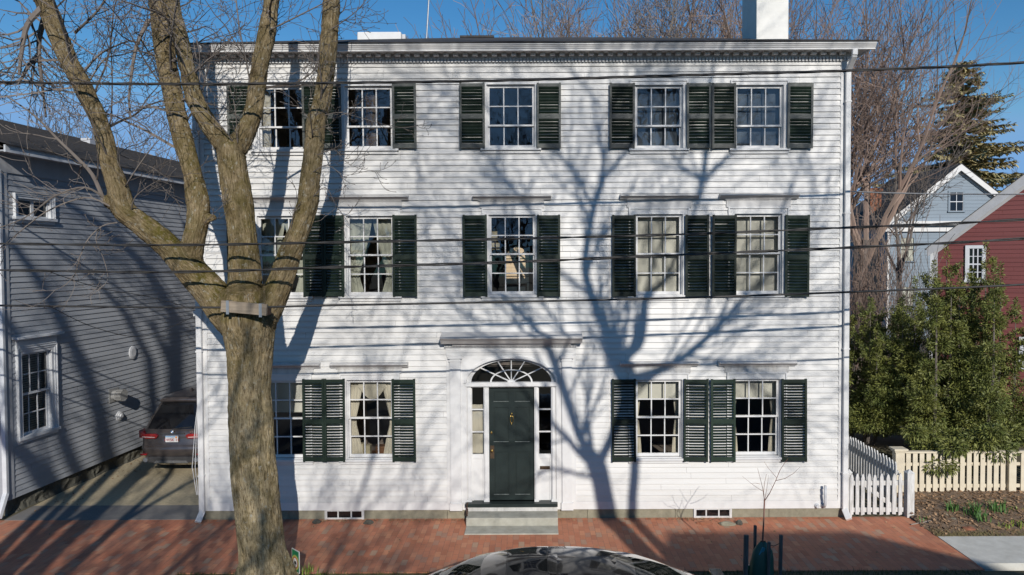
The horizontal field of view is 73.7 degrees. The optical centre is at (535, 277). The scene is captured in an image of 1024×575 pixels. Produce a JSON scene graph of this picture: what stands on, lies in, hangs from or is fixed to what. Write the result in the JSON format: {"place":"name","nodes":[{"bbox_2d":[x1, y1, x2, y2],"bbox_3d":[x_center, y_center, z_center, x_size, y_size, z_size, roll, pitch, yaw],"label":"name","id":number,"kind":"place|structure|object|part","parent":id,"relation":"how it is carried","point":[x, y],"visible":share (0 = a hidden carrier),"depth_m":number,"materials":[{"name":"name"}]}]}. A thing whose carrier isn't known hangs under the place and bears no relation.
{"place":"outdoors","nodes":[
{"label":"outdoors","id":0,"kind":"place"},
{"bbox_2d":[0,573,177,574],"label":"driveway crossing","id":1,"kind":"object","parent":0,"point":[97,574],"visible":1,"depth_m":11.40,"materials":[{"name":"brick"}]},
{"bbox_2d":[5,505,198,519],"bbox_3d":[-8.739,4.953,14.186,3.980,0.136,0.800,0,2,0],"label":"driveway apron","id":2,"kind":"object","parent":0,"point":[143,512],"visible":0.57,"depth_m":14.15,"materials":[{"name":"concrete"}]},
{"bbox_2d":[34,456,198,505],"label":"driveway","id":3,"kind":"structure","parent":0,"point":[151,484],"depth_m":15.68,"materials":[{"name":"concrete"}]},
{"bbox_2d":[139,384,197,464],"bbox_3d":[-8.794,3.776,18.841,1.672,1.978,4.831,0,2,0],"label":"parked suv","id":4,"kind":"object","parent":3,"relation":"on","point":[166,434],"visible":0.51,"depth_m":16.60,"materials":[{"name":"brown paint"}]},
{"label":"windows","id":5,"kind":"part","parent":4,"relation":"part of","materials":[{"name":"black glass"}]},
{"bbox_2d":[0,517,984,573],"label":"brick sidewalk","id":6,"kind":"structure","parent":0,"point":[208,547],"depth_m":12.54,"materials":[{"name":"red brick"}]},
{"bbox_2d":[312,519,320,523],"bbox_3d":[-4.354,4.871,13.575,0.157,0.114,0.125,0,2,20],"label":"stone","id":7,"kind":"object","parent":6,"relation":"on","point":[316,521],"visible":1,"depth_m":13.54,"materials":[{"name":"grey stone"}]},
{"bbox_2d":[363,520,373,524],"bbox_3d":[-3.314,4.866,13.540,0.191,0.110,0.119,0,2,13],"label":"stone","id":8,"kind":"object","parent":6,"relation":"on","point":[368,522],"visible":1,"depth_m":13.50,"materials":[{"name":"grey stone"}]},
{"bbox_2d":[464,526,558,534],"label":"granite slab","id":9,"kind":"structure","parent":6,"relation":"on","point":[511,530],"depth_m":13.10,"materials":[{"name":"grey stone"}]},
{"bbox_2d":[466,511,557,525],"bbox_3d":[-0.459,4.837,13.529,1.798,0.272,0.370,0,2,0],"label":"granite step","id":10,"kind":"object","parent":6,"relation":"on","point":[511,518],"visible":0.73,"depth_m":13.34,"materials":[{"name":"grey stone"}]},
{"bbox_2d":[696,521,712,524],"bbox_3d":[3.329,4.838,13.438,0.333,0.090,0.095,0,2,0],"label":"stone","id":11,"kind":"object","parent":6,"relation":"on","point":[704,522],"visible":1,"depth_m":13.40,"materials":[{"name":"stone"}]},
{"bbox_2d":[719,521,735,525],"bbox_3d":[3.774,4.834,13.377,0.340,0.104,0.122,0,2,0],"label":"stone","id":12,"kind":"object","parent":6,"relation":"on","point":[726,523],"visible":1,"depth_m":13.34,"materials":[{"name":"stone"}]},
{"bbox_2d":[735,520,742,524],"bbox_3d":[4.004,4.839,13.426,0.121,0.135,0.132,-1,2,-17],"label":"stone","id":13,"kind":"object","parent":6,"relation":"on","point":[738,522],"visible":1,"depth_m":13.39,"materials":[{"name":"grey stone"}]},
{"bbox_2d":[0,237,1023,273],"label":"overhead cable","id":14,"kind":"object","parent":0,"point":[532,261],"visible":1,"depth_m":10.28,"materials":[{"name":"black rubber"}]},
{"bbox_2d":[50,272,192,308],"bbox_3d":[-7.061,0.278,11.969,0.050,0.817,3.378,0,2,8],"label":"service wire","id":15,"kind":"object","parent":14,"relation":"attached to","point":[113,290],"visible":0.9,"depth_m":11.52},
{"bbox_2d":[0,324,1023,521],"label":"back yard","id":16,"kind":"structure","parent":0,"point":[881,445],"depth_m":17.11,"materials":[{"name":"plant"}]},
{"bbox_2d":[0,48,122,138],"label":"bare tree","id":17,"kind":"object","parent":16,"relation":"on","point":[74,127],"visible":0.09,"depth_m":48.68,"materials":[{"name":"brown plant"}]},
{"bbox_2d":[0,119,196,518],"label":"gray house","id":18,"kind":"structure","parent":16,"relation":"on","point":[80,402],"depth_m":16.07,"materials":[{"name":"grey paint"}]},
{"bbox_2d":[12,193,57,224],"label":"window","id":19,"kind":"structure","parent":18,"relation":"in","point":[51,214],"depth_m":14.70,"materials":[{"name":"grey paint"}]},
{"bbox_2d":[11,331,64,444],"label":"window","id":20,"kind":"structure","parent":18,"relation":"in","point":[36,344],"depth_m":14.86,"materials":[{"name":"grey paint"}]},
{"bbox_2d":[57,112,177,160],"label":"bare tree","id":21,"kind":"object","parent":16,"relation":"on","point":[83,134],"visible":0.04,"depth_m":47.02,"materials":[{"name":"brown plant"}]},
{"bbox_2d":[50,101,191,160],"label":"bare tree","id":22,"kind":"object","parent":16,"relation":"on","point":[124,138],"depth_m":42.28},
{"bbox_2d":[412,0,564,37],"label":"bare tree","id":23,"kind":"object","parent":16,"relation":"on","point":[441,21],"depth_m":40.10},
{"bbox_2d":[506,247,528,290],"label":"tan house","id":24,"kind":"structure","parent":16,"relation":"on","point":[512,267],"depth_m":33.64,"materials":[{"name":"paint"}]},
{"bbox_2d":[190,0,879,523],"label":"white house","id":25,"kind":"structure","parent":16,"relation":"on","point":[664,408],"depth_m":13.65,"materials":[{"name":"paint"}]},
{"bbox_2d":[48,305,194,336],"bbox_3d":[-7.126,0.725,11.988,0.086,0.715,3.389,0,2,9],"label":"service wire","id":26,"kind":"object","parent":25,"relation":"attached to","point":[116,333],"visible":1,"depth_m":11.79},
{"bbox_2d":[250,80,309,154],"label":"window","id":27,"kind":"structure","parent":25,"relation":"in","point":[264,130],"depth_m":13.60,"materials":[{"name":"white paint"}]},
{"bbox_2d":[253,196,319,300],"bbox_3d":[-5.075,-0.574,13.673,1.565,2.107,0.368,0,2,0],"label":"window","id":28,"kind":"structure","parent":25,"relation":"in","point":[272,214],"depth_m":13.66,"materials":[{"name":"white paint"}]},
{"bbox_2d":[271,362,320,464],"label":"window","id":29,"kind":"structure","parent":25,"relation":"in","point":[286,378],"depth_m":13.74,"materials":[{"name":"white paint"}]},
{"bbox_2d":[324,510,364,519],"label":"basement window","id":30,"kind":"structure","parent":25,"relation":"in","point":[329,514],"depth_m":13.78,"materials":[{"name":"white paint"}]},
{"bbox_2d":[338,80,398,153],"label":"window","id":31,"kind":"structure","parent":25,"relation":"in","point":[371,107],"depth_m":13.59,"materials":[{"name":"white paint"}]},
{"bbox_2d":[328,195,408,300],"bbox_3d":[-3.301,-0.580,13.673,1.566,2.109,0.368,0,2,0],"label":"window","id":32,"kind":"structure","parent":25,"relation":"in","point":[379,208],"depth_m":13.66,"materials":[{"name":"white paint"}]},
{"bbox_2d":[329,362,408,463],"bbox_3d":[-3.320,2.727,13.761,1.555,2.057,0.368,0,2,0],"label":"window","id":33,"kind":"structure","parent":25,"relation":"in","point":[368,378],"depth_m":13.74,"materials":[{"name":"white paint"}]},
{"bbox_2d":[372,444,384,453],"bbox_3d":[-3.324,3.687,14.363,0.720,0.352,0.380,0,2,0],"label":"side cabinet","id":34,"kind":"object","parent":25,"relation":"in","point":[381,448],"visible":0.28,"depth_m":14.17,"materials":[{"name":"brown wood"}]},
{"bbox_2d":[361,442,371,453],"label":"paper parcels","id":35,"kind":"object","parent":34,"relation":"on","point":[368,448],"visible":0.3,"depth_m":14.15,"materials":[{"name":"beige paper"}]},
{"bbox_2d":[357,32,407,39],"bbox_3d":[-3.829,-5.848,17.450,1.179,0.500,1.100,0,2,0],"label":"rooftop unit","id":36,"kind":"object","parent":25,"relation":"on","point":[383,35],"visible":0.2,"depth_m":16.90,"materials":[{"name":"white paint"}]},
{"bbox_2d":[492,228,499,249],"bbox_3d":[-0.836,-1.177,14.239,0.180,1.200,0.130,0,2,0],"label":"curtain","id":37,"kind":"object","parent":25,"relation":"hanging from","point":[494,231],"depth_m":14.19,"materials":[{"name":"beige fabric"}]},
{"bbox_2d":[481,81,540,152],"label":"window","id":38,"kind":"structure","parent":25,"relation":"in","point":[488,148],"depth_m":13.57,"materials":[{"name":"white paint"}]},
{"bbox_2d":[472,195,550,299],"bbox_3d":[-0.465,-0.593,13.639,1.560,2.107,0.300,0,2,0],"label":"window","id":39,"kind":"structure","parent":25,"relation":"in","point":[495,206],"depth_m":13.59,"materials":[{"name":"white paint"}]},
{"bbox_2d":[489,388,534,499],"bbox_3d":[-0.478,3.402,13.816,0.916,2.317,0.130,0,2,0],"label":"front door","id":40,"kind":"structure","parent":25,"relation":"in","point":[511,410],"depth_m":13.83,"materials":[{"name":"teal paint"}]},
{"bbox_2d":[501,284,526,290],"bbox_3d":[-0.537,0.920,17.331,0.650,1.499,0.500,0,2,0],"label":"hall table","id":41,"kind":"object","parent":25,"relation":"in","point":[514,285],"visible":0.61,"depth_m":17.06,"materials":[{"name":"brown wood"}]},
{"bbox_2d":[506,247,528,290],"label":"rear arched window","id":42,"kind":"structure","parent":25,"relation":"in","point":[517,257],"depth_m":22.54,"materials":[{"name":"white wood"}]},
{"bbox_2d":[629,79,689,153],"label":"window","id":43,"kind":"structure","parent":25,"relation":"in","point":[660,105],"depth_m":13.74,"materials":[{"name":"white paint"}]},
{"bbox_2d":[620,361,698,462],"bbox_3d":[2.474,2.704,13.761,1.555,2.063,0.368,0,2,0],"label":"window","id":44,"kind":"structure","parent":25,"relation":"in","point":[655,380],"depth_m":13.74,"materials":[{"name":"white paint"}]},
{"bbox_2d":[620,194,699,299],"bbox_3d":[2.463,-0.600,13.662,1.560,2.120,0.345,0,2,0],"label":"window","id":45,"kind":"structure","parent":25,"relation":"in","point":[655,213],"depth_m":13.73,"materials":[{"name":"white paint"}]},
{"bbox_2d":[693,509,731,517],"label":"basement window","id":46,"kind":"structure","parent":25,"relation":"in","point":[697,513],"depth_m":13.78,"materials":[{"name":"white paint"}]},
{"bbox_2d":[718,360,797,461],"bbox_3d":[4.440,2.687,13.761,1.555,2.046,0.368,0,2,0],"label":"window","id":47,"kind":"structure","parent":25,"relation":"in","point":[755,379],"depth_m":13.73,"materials":[{"name":"white paint"}]},
{"bbox_2d":[729,79,789,153],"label":"window","id":48,"kind":"structure","parent":25,"relation":"in","point":[761,105],"depth_m":13.74,"materials":[{"name":"white paint"}]},
{"bbox_2d":[719,194,799,299],"bbox_3d":[4.445,-0.609,13.662,1.565,2.118,0.345,0,2,0],"label":"window","id":49,"kind":"structure","parent":25,"relation":"in","point":[757,273],"depth_m":13.73,"materials":[{"name":"white paint"}]},
{"bbox_2d":[851,191,1023,194],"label":"service wire","id":50,"kind":"object","parent":25,"relation":"attached to","point":[939,193],"visible":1,"depth_m":12.29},
{"bbox_2d":[395,0,708,38],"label":"bare tree","id":51,"kind":"object","parent":16,"relation":"on","point":[562,29],"visible":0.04,"depth_m":28.96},
{"bbox_2d":[480,0,741,37],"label":"bare tree","id":52,"kind":"object","parent":16,"relation":"on","point":[640,23],"visible":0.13,"depth_m":26.86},
{"bbox_2d":[503,0,741,37],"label":"bare tree","id":53,"kind":"object","parent":16,"relation":"on","point":[572,2],"visible":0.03,"depth_m":30.73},
{"bbox_2d":[550,0,853,38],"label":"bare tree","id":54,"kind":"object","parent":16,"relation":"on","point":[688,10],"visible":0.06,"depth_m":29.66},
{"bbox_2d":[582,0,892,198],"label":"bare tree","id":55,"kind":"object","parent":16,"relation":"on","point":[727,27],"visible":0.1,"depth_m":27.55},
{"bbox_2d":[677,0,977,199],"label":"bare tree","id":56,"kind":"object","parent":16,"relation":"on","point":[888,135],"visible":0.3,"depth_m":28.60,"materials":[{"name":"brown plant"}]},
{"bbox_2d":[712,0,987,208],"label":"bare tree","id":57,"kind":"object","parent":16,"relation":"on","point":[857,198],"visible":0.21,"depth_m":30.85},
{"bbox_2d":[848,437,898,506],"bbox_3d":[7.458,4.194,17.619,0.160,1.270,7.300,0,2,0],"label":"picket fence","id":58,"kind":"object","parent":16,"relation":"on","point":[857,451],"visible":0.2,"depth_m":15.12,"materials":[{"name":"white paint"}]},
{"bbox_2d":[848,469,914,519],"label":"picket gate","id":59,"kind":"structure","parent":16,"relation":"on","point":[908,482],"depth_m":13.73,"materials":[{"name":"white paint"}]},
{"bbox_2d":[849,296,925,447],"bbox_3d":[9.255,2.654,19.040,2.867,4.282,2.800,1,2,37],"label":"yew bush","id":60,"kind":"object","parent":16,"relation":"on","point":[870,389],"visible":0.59,"depth_m":18.60,"materials":[{"name":"green plant"}]},
{"bbox_2d":[849,155,946,400],"bbox_3d":[12.772,-0.018,25.944,4.765,9.009,6.083,0,2,0],"label":"bare thicket","id":61,"kind":"object","parent":16,"relation":"on","point":[863,286],"visible":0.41,"depth_m":25.14,"materials":[{"name":"brown plant"}]},
{"bbox_2d":[796,0,1023,382],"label":"bare tree","id":62,"kind":"object","parent":16,"relation":"on","point":[897,199],"visible":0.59,"depth_m":27.26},
{"bbox_2d":[850,72,977,337],"bbox_3d":[21.529,-4.334,40.068,9.548,17.212,9.404,0,2,0],"label":"bare tree","id":63,"kind":"object","parent":16,"relation":"on","point":[923,204],"visible":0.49,"depth_m":39.28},
{"bbox_2d":[866,206,981,386],"bbox_3d":[12.526,1.147,22.335,3.485,6.871,3.838,0,2,0],"label":"bare shrub","id":64,"kind":"object","parent":16,"relation":"on","point":[902,292],"visible":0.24,"depth_m":22.31,"materials":[{"name":"brown plant"}]},
{"bbox_2d":[867,244,1010,449],"bbox_3d":[10.604,1.951,18.038,3.258,5.732,3.428,0,2,0],"label":"yew bush","id":65,"kind":"object","parent":16,"relation":"on","point":[922,399],"visible":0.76,"depth_m":17.47,"materials":[{"name":"green plant"}]},
{"bbox_2d":[858,60,1023,202],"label":"spruce tree","id":66,"kind":"object","parent":16,"relation":"on","point":[983,155],"visible":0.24,"depth_m":58.02,"materials":[{"name":"green plant"}]},
{"bbox_2d":[922,239,1023,454],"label":"yew bush","id":67,"kind":"object","parent":16,"relation":"on","point":[996,365],"visible":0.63,"depth_m":17.04,"materials":[{"name":"green plant"}]},
{"bbox_2d":[899,419,1023,478],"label":"overhanging bough","id":68,"kind":"object","parent":67,"relation":"attached to","point":[998,438],"visible":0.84,"depth_m":14.97,"materials":[{"name":"green plant"}]},
{"bbox_2d":[0,0,1023,205],"label":"sky","id":69,"kind":"structure","parent":0,"point":[407,14],"materials":[{"name":"blue"}]},
{"bbox_2d":[0,283,1023,308],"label":"overhead cable","id":70,"kind":"object","parent":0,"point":[478,302],"visible":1,"depth_m":10.37,"materials":[{"name":"black rubber"}]},
{"bbox_2d":[429,546,723,574],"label":"parked sedan","id":71,"kind":"object","parent":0,"point":[557,560],"visible":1,"depth_m":8.74,"materials":[{"name":"black paint"}]},
{"bbox_2d":[176,568,983,574],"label":"grass","id":72,"kind":"structure","parent":0,"point":[801,573],"depth_m":11.35,"materials":[{"name":"plant"}]},
{"bbox_2d":[179,571,1023,574],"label":"planting strip","id":73,"kind":"object","parent":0,"point":[939,572],"depth_m":11.37,"materials":[{"name":"brown plant"}]},
{"bbox_2d":[0,0,431,574],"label":"street tree","id":74,"kind":"object","parent":73,"relation":"on","point":[248,339],"visible":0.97,"depth_m":10.72,"materials":[{"name":"brown plant"}]},
{"bbox_2d":[220,300,271,316],"bbox_3d":[-4.419,0.476,10.424,0.704,0.255,0.203,0,2,0],"label":"cable guard","id":75,"kind":"object","parent":74,"relation":"attached to","point":[231,306],"visible":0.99,"depth_m":10.33,"materials":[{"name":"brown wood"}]},
{"bbox_2d":[0,61,1023,85],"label":"overhead cable","id":76,"kind":"object","parent":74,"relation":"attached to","point":[539,79],"visible":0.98,"depth_m":10.20,"materials":[{"name":"black rubber"}]},
{"bbox_2d":[0,218,1023,245],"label":"overhead cable","id":77,"kind":"object","parent":74,"relation":"attached to","point":[546,237],"visible":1,"depth_m":10.27,"materials":[{"name":"black rubber"}]},
{"bbox_2d":[292,548,299,573],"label":"yard sign","id":78,"kind":"object","parent":73,"relation":"on","point":[296,557],"visible":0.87,"depth_m":11.14,"materials":[{"name":"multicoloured plastic"}]},
{"bbox_2d":[300,563,317,574],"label":"daffodil clump","id":79,"kind":"object","parent":73,"relation":"on","point":[306,571],"visible":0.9,"depth_m":11.40,"materials":[{"name":"green plant"}]},
{"bbox_2d":[743,535,748,574],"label":"wooden stake","id":80,"kind":"object","parent":73,"relation":"on","point":[745,553],"visible":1,"depth_m":10.63,"materials":[{"name":"brown wood"}]},
{"bbox_2d":[753,525,756,549],"bbox_3d":[3.516,4.601,10.957,0.061,1.245,0.045,0,2,0],"label":"wooden stake","id":81,"kind":"object","parent":73,"relation":"on","point":[755,536],"visible":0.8,"depth_m":10.92,"materials":[{"name":"brown wood"}]},
{"bbox_2d":[767,541,770,574],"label":"wooden stake","id":82,"kind":"object","parent":73,"relation":"on","point":[768,555],"visible":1,"depth_m":10.61,"materials":[{"name":"brown wood"}]},
{"bbox_2d":[742,459,799,541],"bbox_3d":[3.707,3.904,10.757,0.915,2.078,0.160,0,2,0],"label":"sapling","id":83,"kind":"object","parent":73,"relation":"on","point":[767,496],"visible":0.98,"depth_m":10.75,"materials":[{"name":"brown plant"}]},
{"bbox_2d":[748,541,779,574],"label":"watering bag","id":84,"kind":"object","parent":83,"relation":"attached to","point":[758,564],"visible":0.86,"depth_m":10.69,"materials":[{"name":"plastic"}]},
{"bbox_2d":[778,535,782,574],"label":"wooden stake","id":85,"kind":"object","parent":73,"relation":"on","point":[780,558],"visible":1,"depth_m":10.75,"materials":[{"name":"brown wood"}]},
{"bbox_2d":[849,163,998,338],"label":"blue house","id":86,"kind":"structure","parent":0,"point":[956,208],"depth_m":43.56,"materials":[{"name":"blue wood"}]},
{"bbox_2d":[899,236,915,261],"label":"window","id":87,"kind":"structure","parent":86,"relation":"in","point":[913,240],"depth_m":43.58,"materials":[{"name":"white wood"}]},
{"bbox_2d":[903,285,915,306],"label":"window","id":88,"kind":"structure","parent":86,"relation":"in","point":[906,286],"depth_m":43.67,"materials":[{"name":"white wood"}]},
{"bbox_2d":[947,191,965,211],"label":"window","id":89,"kind":"structure","parent":86,"relation":"in","point":[956,203],"depth_m":43.51,"materials":[{"name":"white wood"}]},
{"bbox_2d":[890,486,1023,536],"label":"planting bed","id":90,"kind":"object","parent":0,"point":[940,504],"visible":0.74,"depth_m":13.79,"materials":[{"name":"brown soil"}]},
{"bbox_2d":[23,459,1023,563],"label":"fallen leaves","id":91,"kind":"object","parent":90,"relation":"on","point":[993,526],"visible":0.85,"depth_m":13.71,"materials":[{"name":"brown plant"}]},
{"bbox_2d":[944,499,964,511],"bbox_3d":[8.507,4.630,13.842,0.431,0.270,0.263,-1,2,-22],"label":"daffodil clump","id":92,"kind":"object","parent":90,"relation":"on","point":[950,507],"visible":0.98,"depth_m":13.83,"materials":[{"name":"green plant"}]},
{"bbox_2d":[889,446,1023,492],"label":"cream fence","id":93,"kind":"object","parent":90,"relation":"on","point":[1008,475],"visible":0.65,"depth_m":14.94,"materials":[{"name":"paint"}]},
{"bbox_2d":[962,526,975,530],"bbox_3d":[8.312,4.816,13.084,0.244,0.063,0.163,0,2,0],"label":"stone","id":94,"kind":"object","parent":90,"relation":"on","point":[968,528],"visible":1,"depth_m":13.05,"materials":[{"name":"stone"}]},
{"bbox_2d":[927,524,1023,536],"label":"bed grass","id":95,"kind":"structure","parent":90,"relation":"on","point":[959,533],"depth_m":12.85,"materials":[{"name":"green plant"}]},
{"bbox_2d":[963,501,988,516],"bbox_3d":[8.746,4.617,13.567,0.459,0.308,0.569,1,2,32],"label":"daffodil clump","id":96,"kind":"object","parent":90,"relation":"on","point":[972,508],"visible":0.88,"depth_m":13.61,"materials":[{"name":"green plant"}]},
{"bbox_2d":[974,510,991,521],"bbox_3d":[8.751,4.675,13.359,0.298,0.204,0.374,0,2,0],"label":"daffodil clump","id":97,"kind":"object","parent":90,"relation":"on","point":[979,516],"visible":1,"depth_m":13.38,"materials":[{"name":"green plant"}]},
{"bbox_2d":[985,500,1013,513],"bbox_3d":[9.348,4.598,13.770,0.559,0.331,0.395,0,2,0],"label":"daffodil clump","id":98,"kind":"object","parent":90,"relation":"on","point":[995,507],"visible":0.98,"depth_m":13.76,"materials":[{"name":"green plant"}]},
{"bbox_2d":[998,522,1012,529],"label":"daffodil clump","id":99,"kind":"object","parent":90,"relation":"on","point":[1006,526],"visible":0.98,"depth_m":13.12,"materials":[{"name":"green plant"}]},
{"bbox_2d":[1011,519,1023,528],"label":"daffodil clump","id":100,"kind":"object","parent":90,"relation":"on","point":[1017,523],"visible":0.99,"depth_m":13.17,"materials":[{"name":"green plant"}]},
{"bbox_2d":[925,174,1023,409],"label":"red house","id":101,"kind":"structure","parent":0,"point":[1010,254],"depth_m":23.58,"materials":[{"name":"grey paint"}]},
{"bbox_2d":[964,245,985,281],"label":"window","id":102,"kind":"structure","parent":101,"relation":"in","point":[973,255],"depth_m":23.95,"materials":[{"name":"white paint"}]},
{"bbox_2d":[1019,337,1023,368],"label":"window","id":103,"kind":"structure","parent":101,"relation":"in","point":[1021,346],"depth_m":23.28,"materials":[{"name":"grey paint"}]},
{"bbox_2d":[938,536,1023,570],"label":"concrete walk","id":104,"kind":"structure","parent":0,"point":[996,553],"depth_m":12.14,"materials":[{"name":"grey concrete"}]}
]}

